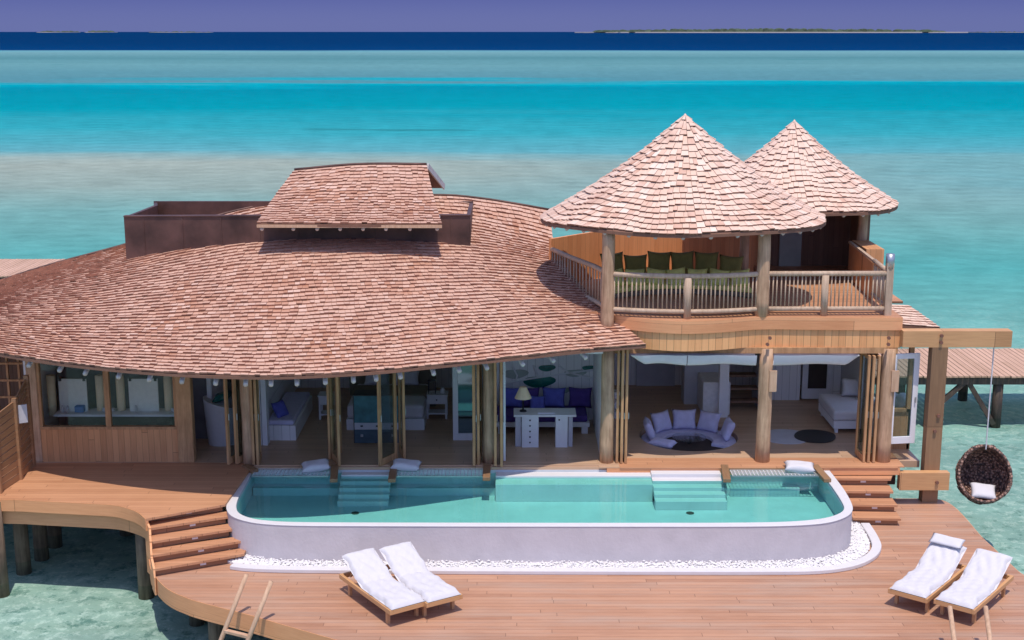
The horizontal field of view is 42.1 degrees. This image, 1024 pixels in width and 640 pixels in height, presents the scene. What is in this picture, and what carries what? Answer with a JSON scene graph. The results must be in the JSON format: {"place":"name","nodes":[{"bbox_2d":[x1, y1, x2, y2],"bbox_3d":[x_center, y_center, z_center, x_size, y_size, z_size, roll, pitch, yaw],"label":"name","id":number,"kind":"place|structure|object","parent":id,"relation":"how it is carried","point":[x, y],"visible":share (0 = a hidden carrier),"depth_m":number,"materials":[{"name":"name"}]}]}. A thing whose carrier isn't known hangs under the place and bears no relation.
{"place":"outdoors","nodes":[
{"label":"outdoors","id":0,"kind":"place"},
{"bbox_2d":[149,32,212,32],"bbox_3d":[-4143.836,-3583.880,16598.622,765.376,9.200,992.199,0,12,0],"label":"island","id":1,"kind":"structure","parent":0,"point":[180,32],"depth_m":16198.77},
{"bbox_2d":[0,32,1023,639],"bbox_3d":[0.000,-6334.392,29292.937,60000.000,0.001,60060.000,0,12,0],"label":"sea","id":2,"kind":"structure","parent":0,"point":[102,136],"depth_m":166.88,"materials":[{"name":"liquid"}]},
{"bbox_2d":[0,259,63,278],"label":"wooden jetty","id":3,"kind":"object","parent":2,"relation":"on","point":[9,267],"visible":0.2,"depth_m":60.82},
{"bbox_2d":[0,463,252,599],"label":"terrace deck","id":4,"kind":"structure","parent":2,"relation":"on","point":[127,499],"depth_m":29.26,"materials":[{"name":"wood"}]},
{"bbox_2d":[0,375,35,493],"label":"slatted fence","id":5,"kind":"object","parent":4,"relation":"on","point":[20,429],"visible":1,"depth_m":29.88,"materials":[{"name":"brown wood"}]},
{"bbox_2d":[219,574,272,639],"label":"ladder","id":6,"kind":"object","parent":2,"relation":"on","point":[226,630],"visible":1,"depth_m":24.92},
{"bbox_2d":[0,113,1012,548],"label":"water villa","id":7,"kind":"object","parent":2,"relation":"on","point":[314,281],"visible":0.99,"depth_m":31.25,"materials":[{"name":"brown wood"}]},
{"bbox_2d":[0,358,23,439],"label":"garden trellis","id":8,"kind":"object","parent":7,"relation":"on","point":[6,363],"visible":0.08,"depth_m":32.17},
{"bbox_2d":[35,363,176,429],"bbox_3d":[-9.435,1.539,31.009,3.210,2.060,0.160,0,12,0],"label":"window","id":9,"kind":"structure","parent":7,"relation":"in","point":[109,425],"depth_m":31.14,"materials":[{"name":"brown wood"}]},
{"bbox_2d":[54,408,174,424],"bbox_3d":[-9.450,2.681,32.019,2.900,1.000,0.550,0,12,0],"label":"vanity counter","id":10,"kind":"object","parent":7,"relation":"on","point":[94,416],"visible":0.39,"depth_m":31.73,"materials":[{"name":"white paint"}]},
{"bbox_2d":[46,374,56,416],"bbox_3d":[-11.047,1.815,31.959,0.200,0.998,0.200,0,12,0],"label":"cylinder lamp","id":11,"kind":"object","parent":10,"relation":"attached to","point":[51,393],"visible":0.86,"depth_m":31.88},
{"bbox_2d":[58,377,88,410],"bbox_3d":[-10.498,1.842,31.878,0.670,0.962,0.090,0,12,0],"label":"hanging mirror","id":12,"kind":"object","parent":10,"relation":"on","point":[73,393],"visible":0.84,"depth_m":31.83,"materials":[{"name":"white paint"}]},
{"bbox_2d":[74,405,84,412],"bbox_3d":[-10.339,2.118,31.871,0.220,0.160,0.200,0,12,0],"label":"box","id":13,"kind":"object","parent":10,"relation":"on","point":[79,408],"visible":1,"depth_m":31.78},
{"bbox_2d":[95,374,104,410],"bbox_3d":[-9.883,1.815,31.959,0.200,0.998,0.200,0,12,0],"label":"cylinder lamp","id":14,"kind":"object","parent":10,"relation":"on","point":[99,391],"visible":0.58,"depth_m":31.86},
{"bbox_2d":[115,375,125,410],"bbox_3d":[-9.393,1.815,31.959,0.200,0.998,0.200,0,12,0],"label":"cylinder lamp","id":15,"kind":"object","parent":10,"relation":"on","point":[120,395],"visible":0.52,"depth_m":31.87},
{"bbox_2d":[128,377,159,410],"bbox_3d":[-8.813,1.842,31.878,0.701,0.962,0.090,0,12,0],"label":"hanging mirror","id":16,"kind":"object","parent":10,"relation":"on","point":[143,394],"visible":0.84,"depth_m":31.84,"materials":[{"name":"white paint"}]},
{"bbox_2d":[163,376,172,410],"bbox_3d":[-8.249,1.815,31.959,0.200,0.998,0.200,0,12,0],"label":"cylinder lamp","id":17,"kind":"object","parent":10,"relation":"on","point":[168,393],"visible":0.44,"depth_m":31.87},
{"bbox_2d":[203,395,238,446],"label":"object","id":18,"kind":"object","parent":7,"relation":"on","point":[215,421],"visible":0.62,"depth_m":32.41,"materials":[{"name":"white fabric"}]},
{"bbox_2d":[212,390,231,402],"bbox_3d":[-7.099,1.869,32.636,0.484,0.259,0.398,0,12,0],"label":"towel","id":19,"kind":"object","parent":18,"relation":"on","point":[218,397],"visible":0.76,"depth_m":32.49,"materials":[{"name":"green fabric"}]},
{"bbox_2d":[223,379,242,464],"bbox_3d":[-6.486,1.888,31.003,0.098,2.920,0.620,5,13,21],"label":"door","id":20,"kind":"structure","parent":7,"relation":"in","point":[230,459],"depth_m":30.99,"materials":[{"name":"brown wood"}]},
{"bbox_2d":[231,379,242,463],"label":"door","id":21,"kind":"structure","parent":7,"relation":"in","point":[238,459],"depth_m":30.88,"materials":[{"name":"brown wood"}]},
{"bbox_2d":[249,380,255,464],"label":"door","id":22,"kind":"structure","parent":7,"relation":"in","point":[252,414],"depth_m":30.81,"materials":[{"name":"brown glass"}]},
{"bbox_2d":[253,380,261,464],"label":"door","id":23,"kind":"structure","parent":7,"relation":"in","point":[255,382],"depth_m":30.93,"materials":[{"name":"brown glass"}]},
{"bbox_2d":[260,380,312,444],"bbox_3d":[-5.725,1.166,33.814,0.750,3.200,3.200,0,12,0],"label":"daybed","id":24,"kind":"object","parent":7,"relation":"on","point":[290,425],"visible":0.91,"depth_m":32.97,"materials":[{"name":"white fabric"}]},
{"bbox_2d":[271,400,288,417],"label":"cushion","id":25,"kind":"object","parent":24,"relation":"on","point":[279,408],"visible":1,"depth_m":33.22,"materials":[{"name":"blue fabric"}]},
{"bbox_2d":[318,391,335,419],"bbox_3d":[-4.787,2.244,34.862,0.530,0.650,0.470,0,12,0],"label":"nightstand","id":26,"kind":"object","parent":7,"relation":"on","point":[322,396],"visible":0.38,"depth_m":34.66,"materials":[{"name":"white paint"}]},
{"bbox_2d":[326,377,341,459],"bbox_3d":[-4.185,1.808,31.370,0.098,2.920,0.600,4,13,20],"label":"door","id":27,"kind":"structure","parent":7,"relation":"in","point":[329,414],"depth_m":31.32,"materials":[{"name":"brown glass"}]},
{"bbox_2d":[329,377,340,465],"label":"door","id":28,"kind":"structure","parent":7,"relation":"in","point":[336,458],"depth_m":30.87,"materials":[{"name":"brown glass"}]},
{"bbox_2d":[353,390,401,442],"bbox_3d":[-3.303,2.377,32.814,1.152,1.217,0.530,0,12,0],"label":"trunk cabinet","id":29,"kind":"object","parent":7,"relation":"on","point":[365,420],"visible":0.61,"depth_m":32.59,"materials":[{"name":"teal paint"}]},
{"bbox_2d":[377,373,397,465],"bbox_3d":[-2.887,1.910,30.899,0.098,2.920,0.700,7,14,29],"label":"door","id":30,"kind":"structure","parent":7,"relation":"in","point":[381,461],"depth_m":31.02,"materials":[{"name":"brown wood"}]},
{"bbox_2d":[346,369,435,429],"bbox_3d":[-3.210,1.812,34.777,2.340,1.530,2.320,0,12,0],"label":"bed","id":31,"kind":"object","parent":7,"relation":"on","point":[415,407],"visible":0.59,"depth_m":34.53,"materials":[{"name":"white fabric"}]},
{"bbox_2d":[364,374,388,384],"bbox_3d":[-3.606,1.542,35.561,0.700,0.369,0.313,0,12,0],"label":"pillow","id":32,"kind":"object","parent":31,"relation":"on","point":[369,379],"visible":0.58,"depth_m":35.46,"materials":[{"name":"white fabric"}]},
{"bbox_2d":[396,370,419,384],"bbox_3d":[-2.813,1.544,35.562,0.700,0.371,0.319,0,12,0],"label":"pillow","id":33,"kind":"object","parent":31,"relation":"on","point":[411,377],"visible":0.56,"depth_m":35.47,"materials":[{"name":"white fabric"}]},
{"bbox_2d":[397,372,405,458],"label":"door","id":34,"kind":"structure","parent":7,"relation":"in","point":[401,383],"depth_m":31.44,"materials":[{"name":"brown wood"}]},
{"bbox_2d":[426,391,447,418],"bbox_3d":[-1.963,2.227,34.938,0.576,0.650,0.470,0,12,0],"label":"nightstand","id":35,"kind":"object","parent":7,"relation":"on","point":[438,397],"visible":1,"depth_m":34.72,"materials":[{"name":"white paint"}]},
{"bbox_2d":[452,365,476,439],"bbox_3d":[-1.133,1.556,32.722,0.652,2.900,0.080,0,12,0],"label":"door","id":36,"kind":"structure","parent":7,"relation":"on","point":[462,405],"depth_m":32.80,"materials":[{"name":"white paint"}]},
{"bbox_2d":[472,364,479,465],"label":"door","id":37,"kind":"structure","parent":7,"relation":"in","point":[474,417],"depth_m":30.70,"materials":[{"name":"brown wood"}]},
{"bbox_2d":[476,364,481,464],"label":"door","id":38,"kind":"structure","parent":7,"relation":"in","point":[479,376],"depth_m":30.92,"materials":[{"name":"brown wood"}]},
{"bbox_2d":[493,363,497,465],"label":"door","id":39,"kind":"structure","parent":7,"relation":"in","point":[495,364],"depth_m":30.67,"materials":[{"name":"brown wood"}]},
{"bbox_2d":[499,362,503,466],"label":"door","id":40,"kind":"structure","parent":7,"relation":"in","point":[501,418],"depth_m":30.66,"materials":[{"name":"brown wood"}]},
{"bbox_2d":[497,406,589,433],"bbox_3d":[0.775,2.527,33.981,2.350,0.470,1.050,0,12,0],"label":"study sofa","id":41,"kind":"object","parent":7,"relation":"on","point":[581,419],"visible":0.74,"depth_m":33.47,"materials":[{"name":"wood"}]},
{"bbox_2d":[506,388,521,406],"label":"cushion","id":42,"kind":"object","parent":41,"relation":"on","point":[511,400],"visible":0.58,"depth_m":34.08,"materials":[{"name":"blue fabric"}]},
{"bbox_2d":[524,387,539,406],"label":"cushion","id":43,"kind":"object","parent":41,"relation":"on","point":[533,391],"visible":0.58,"depth_m":34.09,"materials":[{"name":"purple fabric"}]},
{"bbox_2d":[530,395,545,407],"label":"cushion","id":44,"kind":"object","parent":41,"relation":"on","point":[537,401],"visible":0.77,"depth_m":33.83,"materials":[{"name":"blue fabric"}]},
{"bbox_2d":[542,387,565,406],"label":"cushion","id":45,"kind":"object","parent":41,"relation":"on","point":[554,397],"visible":0.97,"depth_m":34.09,"materials":[{"name":"blue fabric"}]},
{"bbox_2d":[568,387,592,407],"bbox_3d":[1.749,1.988,34.179,0.638,0.549,0.264,0,12,0],"label":"cushion","id":46,"kind":"object","parent":41,"relation":"on","point":[579,397],"visible":1,"depth_m":34.09,"materials":[{"name":"purple fabric"}]},
{"bbox_2d":[514,408,575,446],"bbox_3d":[0.801,2.640,32.630,1.518,0.821,0.650,0,12,0],"label":"writing desk","id":47,"kind":"object","parent":7,"relation":"on","point":[563,426],"visible":1,"depth_m":32.37,"materials":[{"name":"white paint"}]},
{"bbox_2d":[515,386,531,411],"bbox_3d":[0.270,1.929,32.502,0.420,0.619,0.420,0,12,0],"label":"table lamp","id":48,"kind":"object","parent":47,"relation":"on","point":[523,394],"visible":1,"depth_m":32.36,"materials":[{"name":"fabric"}]},
{"bbox_2d":[537,410,554,413],"bbox_3d":[0.832,2.239,32.467,0.420,0.030,0.260,0,12,0],"label":"document folder","id":49,"kind":"object","parent":47,"relation":"on","point":[546,411],"visible":1,"depth_m":32.44,"materials":[{"name":"white paint"}]},
{"bbox_2d":[616,350,620,462],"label":"door","id":50,"kind":"structure","parent":7,"relation":"in","point":[618,352],"depth_m":30.90,"materials":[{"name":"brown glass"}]},
{"bbox_2d":[619,350,624,463],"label":"door","id":51,"kind":"structure","parent":7,"relation":"in","point":[623,351],"depth_m":30.96,"materials":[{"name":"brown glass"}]},
{"bbox_2d":[624,350,628,462],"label":"door","id":52,"kind":"structure","parent":7,"relation":"in","point":[627,351],"depth_m":30.89,"materials":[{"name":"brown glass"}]},
{"bbox_2d":[636,359,674,385],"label":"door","id":53,"kind":"structure","parent":7,"relation":"in","point":[654,374],"depth_m":37.99,"materials":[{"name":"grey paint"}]},
{"bbox_2d":[615,278,751,298],"bbox_3d":[4.125,-0.797,33.332,3.550,0.239,1.873,0,12,0],"label":"curved sofa","id":54,"kind":"object","parent":7,"relation":"on","point":[682,287],"visible":0.3,"depth_m":33.04,"materials":[{"name":"fabric"}]},
{"bbox_2d":[600,252,623,271],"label":"cushion","id":55,"kind":"object","parent":54,"relation":"on","point":[619,260],"visible":0.31,"depth_m":33.73,"materials":[{"name":"green fabric"}]},
{"bbox_2d":[615,268,625,284],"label":"cushion","id":56,"kind":"object","parent":54,"relation":"on","point":[620,278],"visible":0.28,"depth_m":33.05,"materials":[{"name":"fabric"}]},
{"bbox_2d":[624,269,644,284],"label":"cushion","id":57,"kind":"object","parent":54,"relation":"on","point":[634,279],"visible":0.54,"depth_m":33.15,"materials":[{"name":"fabric"}]},
{"bbox_2d":[624,254,646,278],"bbox_3d":[3.150,-1.367,33.931,0.634,0.602,0.319,0,12,0],"label":"cushion","id":58,"kind":"object","parent":54,"relation":"on","point":[635,262],"visible":0.59,"depth_m":33.84,"materials":[{"name":"green fabric"}]},
{"bbox_2d":[645,267,665,283],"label":"cushion","id":59,"kind":"object","parent":54,"relation":"on","point":[650,270],"visible":0.52,"depth_m":33.23,"materials":[{"name":"fabric"}]},
{"bbox_2d":[647,251,670,269],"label":"cushion","id":60,"kind":"object","parent":54,"relation":"on","point":[658,261],"visible":0.77,"depth_m":33.89,"materials":[{"name":"green fabric"}]},
{"bbox_2d":[666,267,684,283],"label":"cushion","id":61,"kind":"object","parent":54,"relation":"on","point":[678,271],"visible":0.57,"depth_m":33.26,"materials":[{"name":"fabric"}]},
{"bbox_2d":[671,251,693,273],"bbox_3d":[4.350,-1.451,33.985,0.642,0.634,0.309,0,12,0],"label":"cushion","id":62,"kind":"object","parent":54,"relation":"on","point":[682,260],"visible":0.73,"depth_m":33.89,"materials":[{"name":"green fabric"}]},
{"bbox_2d":[687,268,707,283],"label":"cushion","id":63,"kind":"object","parent":54,"relation":"on","point":[696,271],"visible":0.55,"depth_m":33.25,"materials":[{"name":"fabric"}]},
{"bbox_2d":[694,251,718,272],"bbox_3d":[4.950,-1.433,33.916,0.621,0.602,0.297,2,12,8],"label":"cushion","id":64,"kind":"object","parent":54,"relation":"on","point":[705,260],"visible":0.77,"depth_m":33.82,"materials":[{"name":"green fabric"}]},
{"bbox_2d":[707,267,729,284],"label":"cushion","id":65,"kind":"object","parent":54,"relation":"on","point":[712,270],"visible":0.55,"depth_m":33.17,"materials":[{"name":"fabric"}]},
{"bbox_2d":[719,254,743,270],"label":"cushion","id":66,"kind":"object","parent":54,"relation":"on","point":[728,263],"visible":0.68,"depth_m":33.72,"materials":[{"name":"green fabric"}]},
{"bbox_2d":[730,268,750,285],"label":"cushion","id":67,"kind":"object","parent":54,"relation":"on","point":[738,279],"visible":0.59,"depth_m":33.06,"materials":[{"name":"fabric"}]},
{"bbox_2d":[641,426,735,447],"bbox_3d":[4.420,3.129,33.680,2.379,0.419,1.773,0,12,0],"label":"sunken sofa","id":68,"kind":"object","parent":7,"relation":"in","point":[717,440],"visible":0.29,"depth_m":33.74,"materials":[{"name":"purple fabric"}]},
{"bbox_2d":[643,416,655,439],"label":"cushion","id":69,"kind":"object","parent":68,"relation":"on","point":[649,429],"visible":0.97,"depth_m":33.08,"materials":[{"name":"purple fabric"}]},
{"bbox_2d":[650,409,671,433],"bbox_3d":[3.814,2.589,33.997,0.646,0.501,0.304,-10,16,-39],"label":"cushion","id":70,"kind":"object","parent":68,"relation":"on","point":[661,421],"visible":0.99,"depth_m":33.88,"materials":[{"name":"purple fabric"}]},
{"bbox_2d":[648,437,677,448],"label":"cushion","id":71,"kind":"object","parent":68,"relation":"on","point":[662,442],"visible":1,"depth_m":32.62,"materials":[{"name":"purple fabric"}]},
{"bbox_2d":[672,409,696,429],"bbox_3d":[4.420,2.550,34.184,0.640,0.501,0.306,0,12,0],"label":"cushion","id":72,"kind":"object","parent":68,"relation":"on","point":[683,419],"visible":1,"depth_m":34.10,"materials":[{"name":"purple fabric"}]},
{"bbox_2d":[696,409,721,433],"bbox_3d":[5.024,2.591,33.995,0.640,0.501,0.311,9,15,37],"label":"cushion","id":73,"kind":"object","parent":68,"relation":"on","point":[708,421],"visible":1,"depth_m":33.89,"materials":[{"name":"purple fabric"}]},
{"bbox_2d":[720,417,734,440],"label":"cushion","id":74,"kind":"object","parent":68,"relation":"on","point":[727,428],"visible":1,"depth_m":33.12,"materials":[{"name":"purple fabric"}]},
{"bbox_2d":[681,364,730,414],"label":"wall","id":75,"kind":"structure","parent":7,"relation":"on","point":[699,385],"depth_m":35.83,"materials":[{"name":"grey paint"}]},
{"bbox_2d":[770,429,804,443],"bbox_3d":[6.846,2.913,33.266,1.251,0.012,1.240,0,12,0],"label":"rug","id":76,"kind":"object","parent":7,"relation":"on","point":[782,436],"visible":0.76,"depth_m":33.17,"materials":[{"name":"grey fabric"}]},
{"bbox_2d":[778,232,801,265],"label":"door","id":77,"kind":"structure","parent":7,"relation":"in","point":[790,244],"depth_m":37.05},
{"bbox_2d":[794,429,835,442],"bbox_3d":[7.571,2.900,33.263,1.049,0.012,1.120,0,12,0],"label":"rug","id":78,"kind":"object","parent":7,"relation":"on","point":[814,436],"visible":1,"depth_m":33.21,"materials":[{"name":"fabric"}]},
{"bbox_2d":[801,364,832,398],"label":"door","id":79,"kind":"structure","parent":7,"relation":"in","point":[816,378],"depth_m":36.40,"materials":[{"name":"white paint"}]},
{"bbox_2d":[818,394,874,432],"bbox_3d":[8.790,2.396,34.326,1.420,0.580,1.720,0,12,0],"label":"daybed","id":80,"kind":"object","parent":7,"relation":"on","point":[838,411],"visible":0.5,"depth_m":33.81,"materials":[{"name":"white fabric"}]},
{"bbox_2d":[841,377,857,395],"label":"cushion","id":81,"kind":"object","parent":80,"relation":"on","point":[849,387],"visible":0.76,"depth_m":34.69,"materials":[{"name":"white fabric"}]},
{"bbox_2d":[855,353,870,461],"bbox_3d":[8.256,2.010,31.265,0.097,2.570,0.660,0,12,-2],"label":"door","id":82,"kind":"structure","parent":7,"relation":"in","point":[861,455],"depth_m":31.21,"materials":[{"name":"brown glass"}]},
{"bbox_2d":[859,353,875,462],"bbox_3d":[8.357,2.019,31.226,0.097,2.570,0.660,0,12,-2],"label":"door","id":83,"kind":"structure","parent":7,"relation":"in","point":[867,456],"depth_m":31.09,"materials":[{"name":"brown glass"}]},
{"bbox_2d":[871,399,874,436],"bbox_3d":[9.265,2.533,32.841,0.570,0.900,1.080,0,12,0],"label":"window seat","id":84,"kind":"object","parent":7,"relation":"on","point":[873,417],"depth_m":33.07,"materials":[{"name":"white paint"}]},
{"bbox_2d":[895,393,905,406],"bbox_3d":[9.520,1.966,32.580,0.292,0.300,0.403,7,14,29],"label":"bolster","id":85,"kind":"object","parent":84,"relation":"on","point":[900,398],"visible":0.66,"depth_m":32.41,"materials":[{"name":"white fabric"}]},
{"bbox_2d":[866,353,880,462],"bbox_3d":[8.478,2.019,31.226,0.097,2.570,0.660,0,12,-2],"label":"door","id":86,"kind":"structure","parent":7,"relation":"in","point":[876,414],"depth_m":30.99,"materials":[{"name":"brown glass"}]},
{"bbox_2d":[894,347,914,411],"bbox_3d":[9.260,1.362,31.943,0.720,1.710,0.140,0,12,0],"label":"window","id":87,"kind":"structure","parent":7,"relation":"in","point":[907,407],"depth_m":31.95,"materials":[{"name":"wood"}]},
{"bbox_2d":[891,353,919,443],"bbox_3d":[9.151,1.840,31.010,0.620,2.170,0.113,-2,12,-8],"label":"door","id":88,"kind":"structure","parent":7,"relation":"in","point":[916,356],"depth_m":31.04,"materials":[{"name":"white paint"}]},
{"bbox_2d":[955,347,1012,504],"bbox_3d":[11.075,2.436,31.112,1.300,3.837,1.078,0,12,0],"label":"hanging chair","id":89,"kind":"object","parent":7,"relation":"hanging from","point":[985,464],"visible":0.92,"depth_m":31.51,"materials":[{"name":"wicker"}]},
{"bbox_2d":[969,482,995,499],"bbox_3d":[11.060,4.016,31.240,0.637,0.315,0.443,2,12,9],"label":"cushion","id":90,"kind":"object","parent":89,"relation":"in","point":[981,490],"visible":1,"depth_m":31.15,"materials":[{"name":"white fabric"}]},
{"bbox_2d":[149,498,1023,639],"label":"pool deck","id":91,"kind":"structure","parent":2,"relation":"on","point":[857,604],"depth_m":25.68,"materials":[{"name":"wood"}]},
{"bbox_2d":[145,524,156,594],"bbox_3d":[-7.426,4.847,27.429,0.096,1.230,1.304,-5,13,-21],"label":"stair stringer","id":92,"kind":"object","parent":91,"relation":"on","point":[149,553],"visible":0.96,"depth_m":27.46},
{"bbox_2d":[148,507,245,575],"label":"wooden stairs","id":93,"kind":"structure","parent":91,"relation":"on","point":[162,555],"depth_m":27.76,"materials":[{"name":"brown wood"}]},
{"bbox_2d":[339,548,424,623],"bbox_3d":[-2.502,5.094,25.580,0.780,0.809,2.080,-8,15,-33],"label":"sun lounger","id":94,"kind":"object","parent":91,"relation":"on","point":[381,587],"visible":1,"depth_m":25.50,"materials":[{"name":"white fabric"}]},
{"bbox_2d":[379,541,462,616],"bbox_3d":[-1.821,5.024,25.905,0.780,0.809,2.080,-8,14,-32],"label":"sun lounger","id":95,"kind":"object","parent":91,"relation":"on","point":[406,565],"visible":0.85,"depth_m":25.82,"materials":[{"name":"white fabric"}]},
{"bbox_2d":[226,464,852,562],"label":"swimming pool","id":96,"kind":"structure","parent":91,"relation":"on","point":[486,513],"depth_m":29.44,"materials":[{"name":"white paint"}]},
{"bbox_2d":[300,458,330,472],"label":"cushion","id":97,"kind":"object","parent":96,"relation":"on","point":[315,466],"visible":1,"depth_m":30.65,"materials":[{"name":"white fabric"}]},
{"bbox_2d":[390,458,421,471],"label":"cushion","id":98,"kind":"object","parent":96,"relation":"on","point":[405,465],"visible":1,"depth_m":30.71,"materials":[{"name":"white fabric"}]},
{"bbox_2d":[783,460,815,473],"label":"cushion","id":99,"kind":"object","parent":96,"relation":"on","point":[798,466],"visible":1,"depth_m":30.58,"materials":[{"name":"white fabric"}]},
{"bbox_2d":[210,506,869,567],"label":"white pebbles","id":100,"kind":"object","parent":91,"relation":"on","point":[859,546],"visible":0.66,"depth_m":27.49,"materials":[{"name":"gravel"}]},
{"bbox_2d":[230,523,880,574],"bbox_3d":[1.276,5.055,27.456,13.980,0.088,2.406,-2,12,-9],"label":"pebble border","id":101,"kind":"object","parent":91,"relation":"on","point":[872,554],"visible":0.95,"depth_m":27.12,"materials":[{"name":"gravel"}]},
{"bbox_2d":[834,475,900,524],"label":"wooden stairs","id":102,"kind":"structure","parent":91,"relation":"on","point":[873,502],"depth_m":30.39,"materials":[{"name":"brown wood"}]},
{"bbox_2d":[888,542,966,611],"bbox_3d":[8.169,4.990,26.064,0.780,0.809,2.080,10,16,38],"label":"sun lounger","id":103,"kind":"object","parent":91,"relation":"on","point":[927,579],"visible":0.99,"depth_m":25.93,"materials":[{"name":"white fabric"}]},
{"bbox_2d":[929,533,964,548],"bbox_3d":[8.687,4.411,26.587,0.660,0.147,0.254,10,16,38],"label":"folded towel","id":104,"kind":"object","parent":103,"relation":"on","point":[945,540],"visible":1,"depth_m":26.55,"materials":[{"name":"white fabric"}]},
{"bbox_2d":[933,548,1013,623],"bbox_3d":[8.895,5.094,25.582,0.780,0.809,2.080,10,16,38],"label":"sun lounger","id":105,"kind":"object","parent":91,"relation":"on","point":[974,589],"visible":1,"depth_m":25.53,"materials":[{"name":"white fabric"}]},
{"bbox_2d":[874,348,1023,427],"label":"wooden jetty","id":106,"kind":"object","parent":2,"relation":"on","point":[968,367],"visible":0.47,"depth_m":41.85,"materials":[{"name":"wood"}]},
{"bbox_2d":[947,606,992,639],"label":"ladder","id":107,"kind":"object","parent":2,"relation":"on","point":[987,623],"visible":1,"depth_m":23.62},
{"bbox_2d":[0,0,1023,31],"label":"sky","id":108,"kind":"structure","parent":0,"point":[15,15],"materials":[{"name":"blue"}]},
{"bbox_2d":[614,389,619,418],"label":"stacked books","id":109,"kind":"object","parent":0,"point":[615,399],"visible":0.16,"depth_m":34.77,"materials":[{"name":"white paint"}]},
{"bbox_2d":[575,32,967,32],"bbox_3d":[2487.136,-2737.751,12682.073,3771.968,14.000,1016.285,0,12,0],"label":"island","id":110,"kind":"structure","parent":0,"point":[771,32],"depth_m":12272.68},
{"bbox_2d":[593,28,945,31],"bbox_3d":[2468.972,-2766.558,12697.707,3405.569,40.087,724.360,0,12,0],"label":"trees","id":111,"kind":"object","parent":110,"relation":"on","point":[779,30],"visible":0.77,"depth_m":12479.99,"materials":[{"name":"plant"}]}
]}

